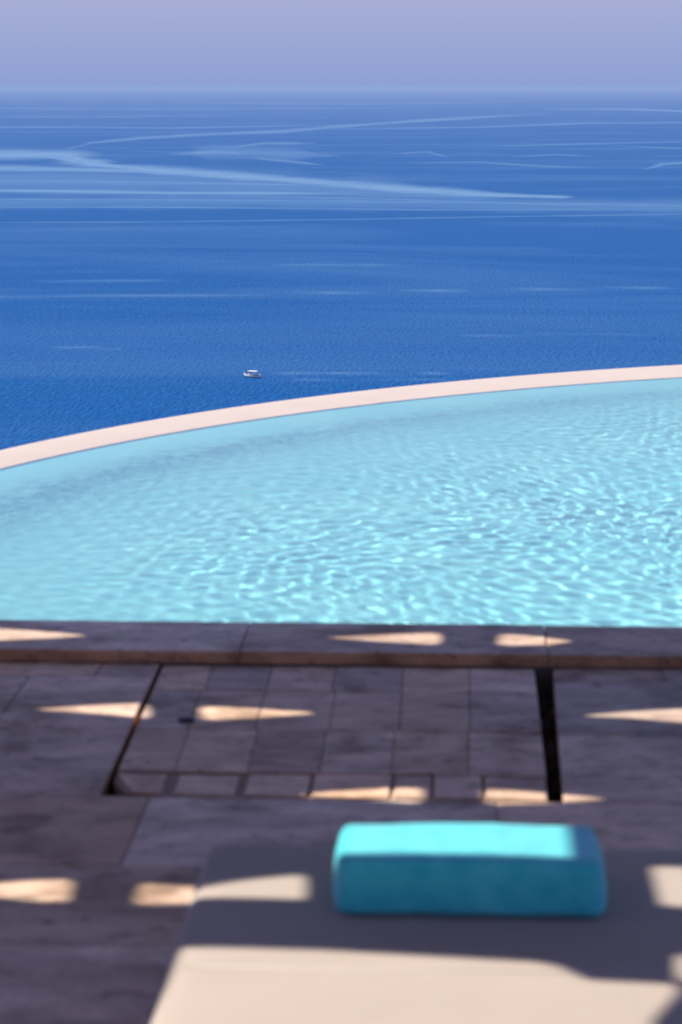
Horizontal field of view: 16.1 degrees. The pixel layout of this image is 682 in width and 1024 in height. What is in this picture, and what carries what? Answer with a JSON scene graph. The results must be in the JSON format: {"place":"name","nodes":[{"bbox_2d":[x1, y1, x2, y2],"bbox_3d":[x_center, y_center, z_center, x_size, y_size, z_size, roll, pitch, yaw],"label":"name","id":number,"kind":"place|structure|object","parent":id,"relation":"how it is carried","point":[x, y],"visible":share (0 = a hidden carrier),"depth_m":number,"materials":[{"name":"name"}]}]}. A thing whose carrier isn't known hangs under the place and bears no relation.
{"place":"outdoors","nodes":[
{"label":"outdoors","id":0,"kind":"place"},
{"bbox_2d":[0,665,664,866],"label":"terrace bedding","id":1,"kind":"object","parent":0,"point":[148,800],"visible":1,"depth_m":5.73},
{"bbox_2d":[110,665,560,802],"bbox_3d":[0.019,0.727,6.541,1.201,0.295,1.380,0,10,3],"label":"recess","id":2,"kind":"object","parent":1,"relation":"in","point":[544,682],"visible":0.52,"depth_m":6.80,"materials":[{"name":"concrete"}]},
{"bbox_2d":[114,666,547,803],"bbox_3d":[-0.009,0.608,6.528,1.102,0.074,1.333,0,10,3],"label":"hatch cover","id":3,"kind":"object","parent":2,"relation":"in","point":[378,733],"visible":0.94,"depth_m":6.41,"materials":[{"name":"stone"}]},
{"bbox_2d":[0,91,681,449],"bbox_3d":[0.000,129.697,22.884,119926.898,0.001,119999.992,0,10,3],"label":"sea","id":4,"kind":"structure","parent":0,"point":[165,254],"depth_m":2031.47,"materials":[{"name":"liquid"}]},
{"bbox_2d":[244,370,260,377],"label":"fishing boat","id":5,"kind":"object","parent":4,"relation":"on","point":[250,374],"visible":1,"depth_m":1106.20,"materials":[{"name":"white paint"}]},
{"bbox_2d":[0,662,681,1023],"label":"terrace","id":6,"kind":"structure","parent":0,"point":[90,929],"depth_m":5.71,"materials":[{"name":"stone"}]},
{"bbox_2d":[150,844,681,1023],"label":"sunbed","id":7,"kind":"object","parent":6,"relation":"on","point":[270,934],"visible":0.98,"depth_m":4.11,"materials":[{"name":"fabric"}]},
{"bbox_2d":[332,823,606,916],"bbox_3d":[0.234,0.647,4.402,0.496,0.107,0.253,0,10,3],"label":"bolster","id":8,"kind":"object","parent":7,"relation":"on","point":[491,869],"visible":1,"depth_m":4.29,"materials":[{"name":"teal fabric"}]},
{"bbox_2d":[0,0,681,90],"label":"sky","id":9,"kind":"structure","parent":0,"point":[46,45],"materials":[{"name":"blue"}]},
{"bbox_3d":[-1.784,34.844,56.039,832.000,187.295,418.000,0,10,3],"label":"hillside","id":10,"kind":"structure","parent":0,"visible":0},
{"bbox_2d":[0,365,681,669],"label":"infinity pool","id":11,"kind":"structure","parent":10,"relation":"on","point":[484,646],"depth_m":7.38,"materials":[{"name":"stone"}]},
{"bbox_2d":[0,377,681,626],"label":"pool water","id":12,"kind":"structure","parent":11,"relation":"in","point":[560,505],"depth_m":9.82,"materials":[{"name":"blue liquid"}]}
]}

